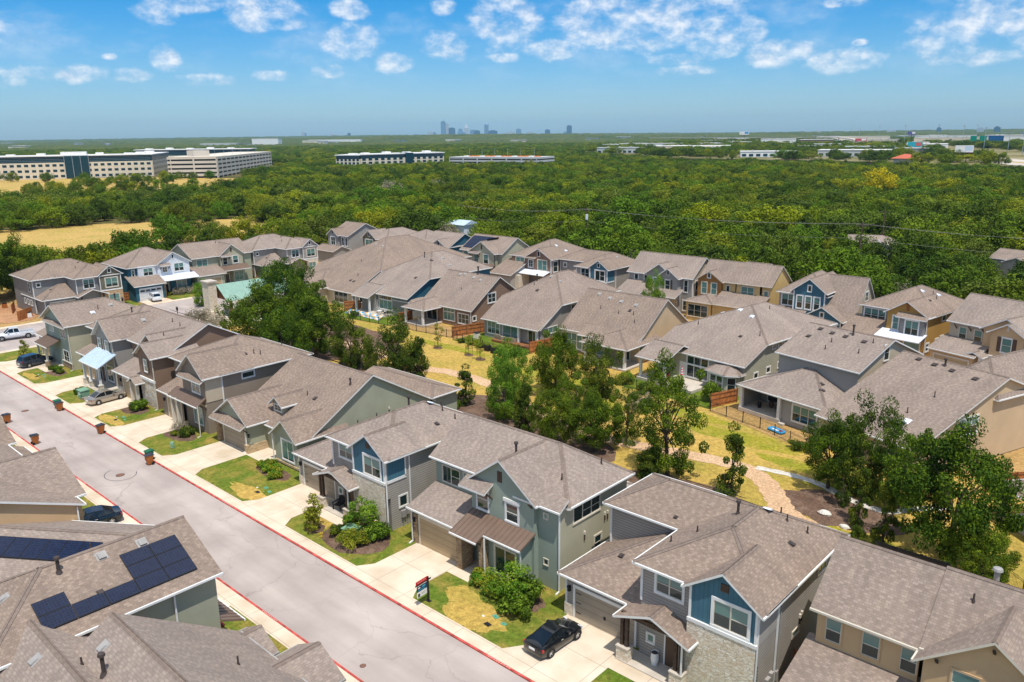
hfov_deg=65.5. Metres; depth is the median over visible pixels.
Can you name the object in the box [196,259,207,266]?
window
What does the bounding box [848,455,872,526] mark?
cedar tree
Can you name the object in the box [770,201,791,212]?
woodland tree
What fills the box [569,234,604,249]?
woodland tree
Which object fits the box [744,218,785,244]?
woodland tree
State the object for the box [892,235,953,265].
woodland tree
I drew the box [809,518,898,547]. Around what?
grass patch
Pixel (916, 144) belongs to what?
billboard
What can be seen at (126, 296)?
cedar fence
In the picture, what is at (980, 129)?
tower block
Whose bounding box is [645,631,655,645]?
window
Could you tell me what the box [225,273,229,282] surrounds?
door
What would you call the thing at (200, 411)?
window
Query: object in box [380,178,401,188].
woodland tree
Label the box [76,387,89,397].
utility cabinet
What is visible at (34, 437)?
wheelie bin
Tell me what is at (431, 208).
woodland tree
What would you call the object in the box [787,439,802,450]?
shrub
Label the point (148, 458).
wheelie bin
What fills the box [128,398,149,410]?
shrub
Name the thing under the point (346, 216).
woodland tree
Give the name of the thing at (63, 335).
window
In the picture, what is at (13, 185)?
office lawn
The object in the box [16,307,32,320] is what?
cedar fence
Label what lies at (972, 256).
woodland tree
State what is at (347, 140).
commercial building
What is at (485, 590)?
shrub
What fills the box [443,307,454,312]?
window
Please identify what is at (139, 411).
planting bed
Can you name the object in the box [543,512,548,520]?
window
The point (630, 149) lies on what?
commercial building
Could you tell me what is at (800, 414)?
window
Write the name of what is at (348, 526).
agave plant
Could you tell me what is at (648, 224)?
woodland tree
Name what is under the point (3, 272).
oak tree
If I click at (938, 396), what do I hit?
house
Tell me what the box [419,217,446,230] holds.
woodland tree
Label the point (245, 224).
woodland tree
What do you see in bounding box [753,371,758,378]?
window
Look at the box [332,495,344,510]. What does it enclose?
patio chair
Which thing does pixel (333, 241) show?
window
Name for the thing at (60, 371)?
shrub
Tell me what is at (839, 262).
woodland tree
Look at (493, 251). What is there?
house
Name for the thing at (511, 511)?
window
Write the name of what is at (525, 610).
shrub
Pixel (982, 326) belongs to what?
house
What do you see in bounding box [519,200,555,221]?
woodland tree
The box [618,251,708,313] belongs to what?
house
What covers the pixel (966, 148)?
billboard
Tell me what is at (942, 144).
commercial building
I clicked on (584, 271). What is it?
window
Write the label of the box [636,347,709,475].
elm tree
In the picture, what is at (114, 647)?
house
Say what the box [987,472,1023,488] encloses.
cedar fence
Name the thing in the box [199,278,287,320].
pavilion
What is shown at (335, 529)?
shrub
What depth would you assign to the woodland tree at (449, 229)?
230.30 m
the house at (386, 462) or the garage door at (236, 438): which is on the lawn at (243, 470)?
the house at (386, 462)
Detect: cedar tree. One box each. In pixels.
[454,363,476,406]
[714,420,747,496]
[834,447,851,507]
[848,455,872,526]
[870,465,900,544]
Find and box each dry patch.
[22,373,38,379]
[98,414,123,425]
[230,481,266,499]
[308,517,333,528]
[442,602,506,632]
[445,585,482,605]
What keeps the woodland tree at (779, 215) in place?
on the ground at (114, 220)
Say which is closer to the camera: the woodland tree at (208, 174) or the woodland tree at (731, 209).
the woodland tree at (731, 209)
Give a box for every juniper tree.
[329,308,370,369]
[363,306,415,372]
[363,343,378,369]
[408,336,430,376]
[512,383,534,432]
[578,332,626,400]
[634,445,666,478]
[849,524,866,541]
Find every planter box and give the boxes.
[484,343,490,351]
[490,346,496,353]
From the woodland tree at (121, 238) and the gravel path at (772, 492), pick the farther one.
the woodland tree at (121, 238)
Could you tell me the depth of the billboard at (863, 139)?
1245.52 m
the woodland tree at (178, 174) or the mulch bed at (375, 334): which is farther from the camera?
the woodland tree at (178, 174)
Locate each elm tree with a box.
[192,278,205,305]
[484,348,521,421]
[489,336,534,400]
[555,370,597,431]
[609,385,648,446]
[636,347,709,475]
[642,268,665,298]
[866,413,932,511]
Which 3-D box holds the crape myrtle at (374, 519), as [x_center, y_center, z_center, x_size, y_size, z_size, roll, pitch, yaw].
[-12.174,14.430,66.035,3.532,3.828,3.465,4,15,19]
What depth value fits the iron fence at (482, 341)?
123.36 m
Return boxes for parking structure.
[167,149,271,177]
[449,148,553,163]
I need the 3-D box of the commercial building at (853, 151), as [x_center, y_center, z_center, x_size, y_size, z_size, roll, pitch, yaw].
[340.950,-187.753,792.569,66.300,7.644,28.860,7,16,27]
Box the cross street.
[0,293,283,351]
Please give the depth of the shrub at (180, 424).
89.16 m
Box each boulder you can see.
[817,509,831,516]
[839,524,850,529]
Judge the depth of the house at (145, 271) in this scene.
165.20 m
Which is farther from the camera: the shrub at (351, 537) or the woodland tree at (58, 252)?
the woodland tree at (58, 252)
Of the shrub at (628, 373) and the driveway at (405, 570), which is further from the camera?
the shrub at (628, 373)
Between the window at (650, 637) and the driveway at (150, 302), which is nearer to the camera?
the window at (650, 637)
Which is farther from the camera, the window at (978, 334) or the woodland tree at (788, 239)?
the woodland tree at (788, 239)
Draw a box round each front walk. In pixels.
[38,367,50,371]
[247,448,275,460]
[318,509,342,525]
[447,559,478,584]
[608,660,659,681]
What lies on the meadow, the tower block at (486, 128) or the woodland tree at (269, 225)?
the woodland tree at (269, 225)
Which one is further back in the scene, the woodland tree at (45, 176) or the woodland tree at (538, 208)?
the woodland tree at (45, 176)
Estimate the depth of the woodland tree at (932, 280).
144.11 m
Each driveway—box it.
[0,354,44,373]
[36,375,96,394]
[71,396,131,417]
[111,414,190,442]
[140,298,170,303]
[163,440,246,474]
[242,484,334,524]
[357,543,456,597]
[502,614,619,681]
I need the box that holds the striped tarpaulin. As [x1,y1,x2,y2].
[345,309,382,319]
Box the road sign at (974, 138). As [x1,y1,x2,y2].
[970,136,986,140]
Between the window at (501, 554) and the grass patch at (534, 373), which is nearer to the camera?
the window at (501, 554)
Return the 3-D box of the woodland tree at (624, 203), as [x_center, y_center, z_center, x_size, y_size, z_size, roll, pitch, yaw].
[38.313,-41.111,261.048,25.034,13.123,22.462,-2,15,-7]
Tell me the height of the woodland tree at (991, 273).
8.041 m
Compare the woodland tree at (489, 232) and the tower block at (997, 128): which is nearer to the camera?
the woodland tree at (489, 232)
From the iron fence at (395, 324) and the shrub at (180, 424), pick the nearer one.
the shrub at (180, 424)
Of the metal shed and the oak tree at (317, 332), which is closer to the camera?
the oak tree at (317, 332)
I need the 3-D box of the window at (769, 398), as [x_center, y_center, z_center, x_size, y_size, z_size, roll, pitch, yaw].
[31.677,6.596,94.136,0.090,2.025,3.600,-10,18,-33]
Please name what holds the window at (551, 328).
in the house at (525, 315)
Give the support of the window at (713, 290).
in the house at (725, 285)
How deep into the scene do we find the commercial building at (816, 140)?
1362.58 m
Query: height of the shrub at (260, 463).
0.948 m
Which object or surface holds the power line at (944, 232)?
attached to the utility pole at (862, 225)
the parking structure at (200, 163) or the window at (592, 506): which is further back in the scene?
the parking structure at (200, 163)
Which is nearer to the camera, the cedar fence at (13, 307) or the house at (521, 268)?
the cedar fence at (13, 307)
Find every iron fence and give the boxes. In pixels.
[330,308,456,337]
[454,333,528,353]
[609,374,710,408]
[710,400,806,441]
[991,570,1023,588]
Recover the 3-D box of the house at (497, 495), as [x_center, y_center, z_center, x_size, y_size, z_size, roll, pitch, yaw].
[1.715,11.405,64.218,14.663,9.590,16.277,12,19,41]
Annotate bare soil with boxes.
[0,305,38,322]
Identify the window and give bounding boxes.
[60,329,66,339]
[63,349,69,361]
[82,278,94,289]
[97,337,101,348]
[104,276,118,287]
[104,340,108,351]
[106,364,114,382]
[109,293,120,300]
[142,267,153,275]
[143,359,147,372]
[173,262,184,271]
[176,279,187,289]
[191,382,200,395]
[193,407,203,425]
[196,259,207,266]
[222,257,227,264]
[232,255,238,263]
[234,270,243,280]
[241,369,254,379]
[274,403,281,412]
[280,437,294,464]
[291,249,299,257]
[306,248,315,256]
[309,261,315,269]
[330,236,335,244]
[334,291,347,303]
[338,443,351,461]
[338,486,343,495]
[362,452,381,481]
[365,238,372,244]
[379,295,391,300]
[379,299,392,310]
[398,492,408,508]
[426,309,437,320]
[442,464,460,487]
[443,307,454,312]
[443,310,454,321]
[457,312,469,324]
[472,315,476,321]
[474,254,478,261]
[476,491,488,512]
[483,254,488,263]
[487,292,495,303]
[487,321,499,334]
[493,543,516,578]
[502,325,516,338]
[504,501,518,526]
[515,256,524,261]
[528,259,532,267]
[528,330,534,342]
[537,259,546,270]
[543,324,557,333]
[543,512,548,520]
[543,557,548,566]
[553,260,557,272]
[566,331,581,350]
[572,494,600,525]
[580,268,588,276]
[581,343,604,355]
[593,531,601,547]
[594,269,604,281]
[617,350,629,360]
[634,273,638,279]
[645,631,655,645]
[654,573,684,604]
[664,279,669,288]
[682,299,685,310]
[683,279,688,292]
[685,363,707,381]
[686,355,708,368]
[687,303,707,317]
[695,280,697,290]
[701,281,707,293]
[709,372,723,390]
[710,282,716,295]
[710,595,751,642]
[726,377,735,389]
[740,286,753,294]
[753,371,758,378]
[763,291,768,296]
[765,365,770,373]
[767,395,777,403]
[781,293,792,305]
[790,403,817,428]
[791,624,799,639]
[795,294,803,308]
[803,295,811,310]
[807,285,812,292]
[812,296,820,310]
[817,560,826,575]
[819,311,823,318]
[823,616,843,646]
[859,630,881,662]
[863,306,886,319]
[865,291,868,301]
[883,344,890,361]
[891,314,899,329]
[897,645,918,677]
[902,341,920,351]
[903,319,919,335]
[924,342,929,352]
[949,667,981,681]
[958,326,967,338]
[958,413,979,434]
[973,329,982,341]
[999,336,1013,352]
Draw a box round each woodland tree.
[1,172,19,180]
[2,259,33,291]
[13,244,66,261]
[19,184,41,192]
[20,188,41,195]
[34,185,46,191]
[39,172,54,181]
[44,180,58,189]
[51,247,70,258]
[52,182,69,188]
[63,182,83,192]
[64,242,121,262]
[70,177,84,184]
[75,172,92,179]
[79,249,124,263]
[82,177,98,186]
[91,182,106,188]
[96,228,170,254]
[98,180,109,187]
[104,178,113,184]
[110,173,129,183]
[113,180,129,190]
[114,243,157,256]
[115,179,136,188]
[119,229,165,251]
[121,181,141,190]
[130,175,141,182]
[136,173,150,181]
[138,180,146,189]
[144,212,191,241]
[145,175,156,181]
[146,178,165,188]
[157,170,169,178]
[162,233,180,250]
[167,173,177,181]
[175,171,186,178]
[181,225,197,241]
[183,177,200,186]
[185,171,198,178]
[192,223,234,238]
[194,227,218,241]
[203,170,215,178]
[224,215,267,238]
[243,228,258,238]
[255,217,302,234]
[265,223,316,243]
[277,218,304,236]
[280,229,293,236]
[298,215,340,244]
[304,213,334,240]
[311,207,362,237]
[350,211,387,221]
[360,212,402,228]
[374,205,398,224]
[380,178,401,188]
[380,207,449,230]
[416,205,480,226]
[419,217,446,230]
[427,206,455,214]
[430,223,459,232]
[437,206,453,217]
[454,199,509,217]
[465,207,505,225]
[467,220,523,241]
[469,228,502,236]
[471,218,509,233]
[487,201,526,221]
[499,222,518,237]
[502,217,521,230]
[513,215,543,240]
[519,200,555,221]
[520,223,559,244]
[522,212,536,220]
[526,239,541,245]
[534,209,575,230]
[538,213,587,233]
[539,230,565,242]
[545,202,594,217]
[551,222,591,243]
[559,199,595,215]
[563,213,647,256]
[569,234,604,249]
[573,213,600,226]
[574,204,622,230]
[575,211,614,229]
[585,200,627,216]
[585,220,601,244]
[591,210,629,236]
[601,233,662,257]
[604,231,624,246]
[607,194,656,222]
[612,225,650,236]
[629,208,647,225]
[631,248,669,258]
[638,232,676,252]
[639,220,655,229]
[642,214,676,237]
[644,199,691,222]
[644,217,686,246]
[652,211,711,248]
[653,210,685,223]
[655,213,730,248]
[657,235,715,256]
[676,200,736,222]
[687,230,739,255]
[694,244,738,260]
[702,222,742,235]
[704,223,765,251]
[706,216,749,237]
[707,201,747,223]
[719,255,752,261]
[721,206,772,228]
[721,238,763,261]
[732,203,802,235]
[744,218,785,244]
[746,244,778,261]
[751,231,804,265]
[753,245,811,283]
[767,227,823,264]
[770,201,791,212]
[770,218,803,236]
[786,222,828,249]
[794,245,889,282]
[795,215,811,227]
[803,207,829,218]
[811,208,849,225]
[812,205,849,225]
[812,213,878,249]
[812,252,888,275]
[821,236,843,252]
[823,231,877,258]
[825,212,867,238]
[834,208,892,230]
[836,266,900,298]
[848,211,913,236]
[853,255,900,281]
[854,166,899,188]
[855,259,895,294]
[865,242,889,264]
[871,225,891,234]
[875,274,913,296]
[876,230,944,265]
[884,254,916,276]
[886,216,949,239]
[888,279,913,293]
[890,228,915,238]
[890,251,948,287]
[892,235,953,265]
[904,208,918,222]
[907,213,957,227]
[912,249,986,287]
[913,223,997,254]
[913,263,1000,298]
[917,233,959,253]
[921,212,961,223]
[935,200,1021,228]
[938,233,964,256]
[942,255,1000,282]
[945,231,986,259]
[948,216,991,238]
[952,249,1002,274]
[953,236,994,260]
[955,262,1005,290]
[958,209,1023,249]
[958,278,992,298]
[990,227,1003,243]
[995,234,1023,251]
[1000,231,1023,249]
[1004,269,1023,287]
[1007,232,1023,249]
[1007,259,1023,274]
[1008,202,1023,225]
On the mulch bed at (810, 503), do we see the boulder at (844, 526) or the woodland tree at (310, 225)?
the boulder at (844, 526)
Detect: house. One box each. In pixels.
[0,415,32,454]
[0,443,86,523]
[0,515,245,670]
[0,520,153,580]
[0,612,345,681]
[9,258,124,314]
[33,293,135,370]
[75,304,182,390]
[101,247,199,301]
[111,310,238,410]
[156,332,313,437]
[171,237,252,285]
[208,352,461,470]
[243,233,318,277]
[292,395,462,529]
[304,234,471,306]
[317,221,376,261]
[351,250,492,317]
[361,227,433,245]
[401,266,515,326]
[405,412,634,594]
[425,230,470,251]
[459,233,529,274]
[480,269,621,349]
[490,238,584,288]
[557,473,849,681]
[559,249,634,287]
[559,287,688,371]
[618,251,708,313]
[634,301,837,395]
[683,259,791,319]
[736,322,923,433]
[776,270,874,327]
[779,534,1023,681]
[814,349,1023,470]
[841,284,963,356]
[847,234,897,255]
[893,154,919,162]
[926,292,1023,365]
[988,248,1023,278]
[997,479,1023,535]
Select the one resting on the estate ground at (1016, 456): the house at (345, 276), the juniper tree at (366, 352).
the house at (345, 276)
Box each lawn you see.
[0,177,235,194]
[0,346,638,681]
[11,445,287,652]
[124,300,140,305]
[167,291,202,299]
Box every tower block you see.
[441,121,445,133]
[446,123,448,133]
[449,128,454,133]
[464,124,468,133]
[484,123,488,133]
[567,125,571,132]
[977,127,983,131]
[994,126,1000,131]
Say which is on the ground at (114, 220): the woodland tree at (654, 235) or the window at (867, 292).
the woodland tree at (654, 235)
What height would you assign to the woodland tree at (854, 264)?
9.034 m
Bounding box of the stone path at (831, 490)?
[755,466,940,513]
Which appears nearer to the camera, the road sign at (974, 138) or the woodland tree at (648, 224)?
the woodland tree at (648, 224)
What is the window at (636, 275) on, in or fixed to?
in the house at (679, 274)
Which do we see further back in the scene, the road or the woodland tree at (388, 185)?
the woodland tree at (388, 185)
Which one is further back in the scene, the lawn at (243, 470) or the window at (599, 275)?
the window at (599, 275)
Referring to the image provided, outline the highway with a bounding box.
[964,158,1023,165]
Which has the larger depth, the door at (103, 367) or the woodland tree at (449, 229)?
the woodland tree at (449, 229)
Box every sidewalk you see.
[0,297,193,329]
[0,345,36,352]
[0,364,559,681]
[9,430,358,681]
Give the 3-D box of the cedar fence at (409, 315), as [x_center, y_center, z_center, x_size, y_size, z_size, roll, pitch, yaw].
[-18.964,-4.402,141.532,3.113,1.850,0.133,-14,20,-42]
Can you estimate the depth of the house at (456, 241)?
188.81 m
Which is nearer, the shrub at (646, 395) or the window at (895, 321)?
the shrub at (646, 395)
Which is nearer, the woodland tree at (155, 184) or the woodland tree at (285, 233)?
the woodland tree at (285, 233)
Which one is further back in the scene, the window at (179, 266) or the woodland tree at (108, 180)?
the woodland tree at (108, 180)
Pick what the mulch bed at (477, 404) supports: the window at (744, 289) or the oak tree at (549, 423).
the oak tree at (549, 423)
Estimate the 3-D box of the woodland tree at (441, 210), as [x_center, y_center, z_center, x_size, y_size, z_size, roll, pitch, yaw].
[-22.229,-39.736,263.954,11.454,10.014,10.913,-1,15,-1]
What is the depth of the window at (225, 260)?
177.71 m
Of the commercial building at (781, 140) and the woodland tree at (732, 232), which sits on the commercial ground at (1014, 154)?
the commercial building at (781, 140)
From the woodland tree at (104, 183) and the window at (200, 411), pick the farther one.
the woodland tree at (104, 183)
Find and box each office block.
[0,151,168,180]
[133,147,256,156]
[335,150,444,165]
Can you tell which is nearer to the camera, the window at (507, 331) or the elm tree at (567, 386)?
the elm tree at (567, 386)
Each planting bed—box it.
[42,369,66,375]
[120,407,148,413]
[164,430,196,440]
[256,466,290,480]
[305,524,324,533]
[322,523,389,553]
[500,597,545,611]
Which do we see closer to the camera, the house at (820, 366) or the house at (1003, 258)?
the house at (820, 366)
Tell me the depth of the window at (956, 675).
38.50 m
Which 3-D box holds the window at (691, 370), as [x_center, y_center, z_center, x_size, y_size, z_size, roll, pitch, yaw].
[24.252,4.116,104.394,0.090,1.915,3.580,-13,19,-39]
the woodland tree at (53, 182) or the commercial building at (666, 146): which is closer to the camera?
the woodland tree at (53, 182)
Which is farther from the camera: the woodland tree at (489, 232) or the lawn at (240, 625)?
the woodland tree at (489, 232)
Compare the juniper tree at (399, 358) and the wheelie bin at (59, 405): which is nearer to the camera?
the wheelie bin at (59, 405)
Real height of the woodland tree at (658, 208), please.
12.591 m
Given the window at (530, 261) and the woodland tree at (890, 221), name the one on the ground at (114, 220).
the woodland tree at (890, 221)
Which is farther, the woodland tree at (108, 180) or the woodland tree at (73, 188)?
the woodland tree at (108, 180)
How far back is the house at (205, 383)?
90.51 m
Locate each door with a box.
[40,337,49,355]
[50,299,74,304]
[82,356,97,379]
[101,366,106,381]
[122,376,136,399]
[139,286,163,301]
[166,395,183,422]
[201,276,222,285]
[223,425,245,449]
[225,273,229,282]
[302,460,335,499]
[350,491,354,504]
[418,514,456,561]
[573,584,636,646]
[663,634,678,666]
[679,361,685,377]
[933,352,968,365]
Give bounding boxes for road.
[0,372,527,681]
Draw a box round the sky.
[0,0,1023,140]
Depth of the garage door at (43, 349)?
121.93 m
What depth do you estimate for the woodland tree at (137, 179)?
578.36 m
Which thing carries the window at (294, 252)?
in the house at (265, 248)
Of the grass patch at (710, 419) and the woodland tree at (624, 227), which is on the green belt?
the grass patch at (710, 419)
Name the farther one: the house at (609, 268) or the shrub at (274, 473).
the house at (609, 268)
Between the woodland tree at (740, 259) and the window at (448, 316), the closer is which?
the window at (448, 316)
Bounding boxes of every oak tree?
[0,231,52,289]
[0,244,8,293]
[214,278,289,338]
[248,305,312,351]
[251,256,326,321]
[268,273,329,343]
[286,283,346,357]
[526,387,577,443]
[528,325,583,391]
[566,387,624,450]
[801,407,867,488]
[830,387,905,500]
[882,412,1023,567]
[940,526,1021,582]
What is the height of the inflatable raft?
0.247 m
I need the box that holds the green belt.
[227,303,1023,587]
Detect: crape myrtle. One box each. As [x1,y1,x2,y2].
[342,496,383,532]
[484,559,531,601]
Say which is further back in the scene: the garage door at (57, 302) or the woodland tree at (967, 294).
the garage door at (57, 302)
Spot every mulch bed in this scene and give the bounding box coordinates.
[283,323,409,361]
[357,364,425,377]
[457,394,615,461]
[627,469,750,502]
[784,489,908,535]
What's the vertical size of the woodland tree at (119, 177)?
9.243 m
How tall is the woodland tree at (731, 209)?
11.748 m
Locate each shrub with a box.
[51,365,62,371]
[55,369,64,373]
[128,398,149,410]
[169,421,190,431]
[169,430,177,435]
[172,286,185,294]
[177,425,195,437]
[183,307,211,321]
[185,285,195,293]
[204,314,225,325]
[256,458,277,469]
[262,461,281,471]
[266,467,283,478]
[328,523,344,534]
[334,527,370,549]
[342,511,365,523]
[364,522,392,541]
[468,566,495,585]
[479,582,500,598]
[497,590,533,618]
[506,574,545,606]
[619,370,634,384]
[625,391,653,411]
[636,380,657,392]
[700,381,723,400]
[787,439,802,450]
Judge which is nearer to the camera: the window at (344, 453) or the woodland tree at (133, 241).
the window at (344, 453)
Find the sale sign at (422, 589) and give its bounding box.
[415,576,431,602]
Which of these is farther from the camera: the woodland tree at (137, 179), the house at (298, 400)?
the woodland tree at (137, 179)
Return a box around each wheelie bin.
[1,413,10,423]
[29,433,38,444]
[54,401,63,410]
[95,423,105,433]
[144,448,154,459]
[144,452,154,464]
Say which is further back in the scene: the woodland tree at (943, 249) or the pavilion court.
the woodland tree at (943, 249)
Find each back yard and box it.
[334,310,397,324]
[388,323,472,338]
[455,332,530,355]
[613,376,738,408]
[709,404,817,447]
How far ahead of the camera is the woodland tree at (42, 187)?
480.61 m
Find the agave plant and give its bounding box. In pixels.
[341,522,360,536]
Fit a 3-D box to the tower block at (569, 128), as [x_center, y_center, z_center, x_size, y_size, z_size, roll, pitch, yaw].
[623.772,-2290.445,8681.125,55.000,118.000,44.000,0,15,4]
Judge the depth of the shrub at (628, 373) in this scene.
104.46 m
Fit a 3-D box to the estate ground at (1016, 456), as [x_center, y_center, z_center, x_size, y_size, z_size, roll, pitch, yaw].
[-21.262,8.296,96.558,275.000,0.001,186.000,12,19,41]
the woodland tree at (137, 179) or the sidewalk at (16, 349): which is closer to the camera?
the sidewalk at (16, 349)
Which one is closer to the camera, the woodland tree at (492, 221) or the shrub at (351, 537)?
the shrub at (351, 537)
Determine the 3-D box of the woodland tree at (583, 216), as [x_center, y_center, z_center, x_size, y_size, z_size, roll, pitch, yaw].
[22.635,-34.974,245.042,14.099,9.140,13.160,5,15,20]
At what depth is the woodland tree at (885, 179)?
370.62 m
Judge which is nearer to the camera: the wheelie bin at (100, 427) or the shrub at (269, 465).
the shrub at (269, 465)
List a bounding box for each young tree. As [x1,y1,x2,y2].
[18,340,31,355]
[302,493,323,532]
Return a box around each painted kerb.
[0,371,534,681]
[8,428,363,681]
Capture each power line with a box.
[587,220,825,237]
[591,209,857,223]
[593,209,808,223]
[863,238,1023,254]
[870,224,1023,238]
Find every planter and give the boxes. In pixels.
[650,649,658,665]
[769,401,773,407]
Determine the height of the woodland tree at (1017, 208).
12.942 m
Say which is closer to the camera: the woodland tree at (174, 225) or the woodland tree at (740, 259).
the woodland tree at (740, 259)
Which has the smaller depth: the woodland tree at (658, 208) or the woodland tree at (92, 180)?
the woodland tree at (658, 208)
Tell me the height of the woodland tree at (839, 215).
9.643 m
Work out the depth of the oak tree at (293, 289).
118.54 m
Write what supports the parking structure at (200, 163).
on the ground at (114, 220)
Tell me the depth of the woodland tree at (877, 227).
221.58 m
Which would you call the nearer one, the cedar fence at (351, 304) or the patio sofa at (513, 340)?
the patio sofa at (513, 340)
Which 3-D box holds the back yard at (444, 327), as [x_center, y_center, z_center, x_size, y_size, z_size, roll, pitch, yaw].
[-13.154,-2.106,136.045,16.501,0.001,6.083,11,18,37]
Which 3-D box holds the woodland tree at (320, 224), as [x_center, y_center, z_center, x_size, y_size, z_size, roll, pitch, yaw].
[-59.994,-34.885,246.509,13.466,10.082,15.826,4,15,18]
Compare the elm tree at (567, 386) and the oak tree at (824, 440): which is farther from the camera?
the elm tree at (567, 386)
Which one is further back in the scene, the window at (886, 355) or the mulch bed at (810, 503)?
the window at (886, 355)
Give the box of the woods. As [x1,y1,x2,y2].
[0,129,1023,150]
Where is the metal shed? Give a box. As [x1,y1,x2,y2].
[447,219,477,233]
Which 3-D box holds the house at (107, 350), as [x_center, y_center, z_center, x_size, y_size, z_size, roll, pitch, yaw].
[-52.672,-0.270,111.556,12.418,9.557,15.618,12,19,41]
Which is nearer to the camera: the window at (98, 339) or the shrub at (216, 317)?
the window at (98, 339)
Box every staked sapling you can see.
[434,322,444,340]
[465,334,472,348]
[473,335,483,358]
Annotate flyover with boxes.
[658,137,861,141]
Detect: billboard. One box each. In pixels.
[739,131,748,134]
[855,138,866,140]
[908,142,922,147]
[955,145,973,151]
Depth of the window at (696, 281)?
144.12 m
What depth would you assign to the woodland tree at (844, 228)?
213.22 m
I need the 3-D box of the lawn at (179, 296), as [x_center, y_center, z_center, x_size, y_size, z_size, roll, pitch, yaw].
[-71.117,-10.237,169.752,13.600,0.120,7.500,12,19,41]
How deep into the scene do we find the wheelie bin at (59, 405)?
96.72 m
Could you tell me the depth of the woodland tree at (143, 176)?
593.17 m
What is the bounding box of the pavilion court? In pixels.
[196,315,261,327]
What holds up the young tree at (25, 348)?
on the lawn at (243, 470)
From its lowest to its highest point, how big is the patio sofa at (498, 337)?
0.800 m
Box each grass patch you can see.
[413,338,490,357]
[513,367,613,392]
[531,385,633,411]
[658,405,733,425]
[684,424,803,455]
[754,452,837,478]
[800,477,901,507]
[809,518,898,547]
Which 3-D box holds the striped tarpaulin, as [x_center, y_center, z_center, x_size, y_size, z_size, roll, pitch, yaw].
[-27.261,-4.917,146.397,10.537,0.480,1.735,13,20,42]
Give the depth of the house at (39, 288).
152.32 m
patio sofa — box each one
[495,334,504,339]
[503,337,516,342]
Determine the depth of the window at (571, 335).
120.71 m
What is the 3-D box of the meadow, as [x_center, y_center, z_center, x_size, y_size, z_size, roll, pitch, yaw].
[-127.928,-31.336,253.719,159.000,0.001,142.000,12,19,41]
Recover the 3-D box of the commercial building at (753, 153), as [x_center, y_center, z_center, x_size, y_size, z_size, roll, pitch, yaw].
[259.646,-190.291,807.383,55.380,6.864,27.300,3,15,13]
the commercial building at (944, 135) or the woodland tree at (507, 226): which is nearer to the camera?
the woodland tree at (507, 226)
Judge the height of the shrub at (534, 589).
1.866 m
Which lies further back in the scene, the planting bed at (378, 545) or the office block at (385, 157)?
the office block at (385, 157)
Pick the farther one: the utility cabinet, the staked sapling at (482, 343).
the staked sapling at (482, 343)
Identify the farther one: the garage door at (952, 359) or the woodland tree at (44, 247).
the woodland tree at (44, 247)
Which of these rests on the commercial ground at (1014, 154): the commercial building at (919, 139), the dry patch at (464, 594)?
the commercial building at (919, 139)
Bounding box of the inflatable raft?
[767,426,784,433]
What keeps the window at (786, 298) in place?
in the house at (833, 296)
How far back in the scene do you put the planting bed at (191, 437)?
87.72 m
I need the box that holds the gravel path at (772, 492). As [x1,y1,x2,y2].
[317,338,817,523]
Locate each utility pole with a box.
[585,208,590,227]
[856,222,867,252]
[880,210,889,234]
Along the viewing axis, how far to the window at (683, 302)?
144.93 m
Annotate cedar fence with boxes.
[11,300,14,313]
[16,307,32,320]
[123,292,129,300]
[344,300,360,309]
[398,310,412,321]
[452,322,483,336]
[529,338,552,353]
[710,388,737,406]
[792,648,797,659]
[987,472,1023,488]
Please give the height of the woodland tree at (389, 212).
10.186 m
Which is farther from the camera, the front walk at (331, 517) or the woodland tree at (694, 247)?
the woodland tree at (694, 247)
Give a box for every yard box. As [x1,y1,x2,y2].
[2,302,7,307]
[473,331,479,338]
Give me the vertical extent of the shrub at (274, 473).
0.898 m
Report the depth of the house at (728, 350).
105.06 m
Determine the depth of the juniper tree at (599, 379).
98.62 m
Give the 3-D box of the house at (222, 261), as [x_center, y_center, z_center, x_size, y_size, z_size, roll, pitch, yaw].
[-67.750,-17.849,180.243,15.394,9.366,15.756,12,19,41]
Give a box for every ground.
[0,261,1023,476]
[2,165,958,297]
[587,143,1023,167]
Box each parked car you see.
[16,353,52,367]
[83,505,122,522]
[84,388,125,404]
[148,292,161,301]
[523,616,582,658]
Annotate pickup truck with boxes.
[0,326,34,341]
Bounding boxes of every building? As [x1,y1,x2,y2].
[200,143,239,144]
[252,138,281,144]
[302,140,317,142]
[318,139,362,141]
[597,146,643,152]
[642,142,671,145]
[656,145,730,148]
[740,150,795,156]
[761,138,795,141]
[799,139,833,141]
[816,136,889,140]
[818,148,891,156]
[846,145,893,148]
[865,139,898,142]
[895,147,928,154]
[906,143,948,147]
[914,136,988,141]
[915,135,975,136]
[986,135,1004,140]
[1004,135,1023,140]
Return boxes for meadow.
[0,219,327,292]
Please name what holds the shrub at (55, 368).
on the planting bed at (53, 373)
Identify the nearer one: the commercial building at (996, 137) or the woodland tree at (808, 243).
the woodland tree at (808, 243)

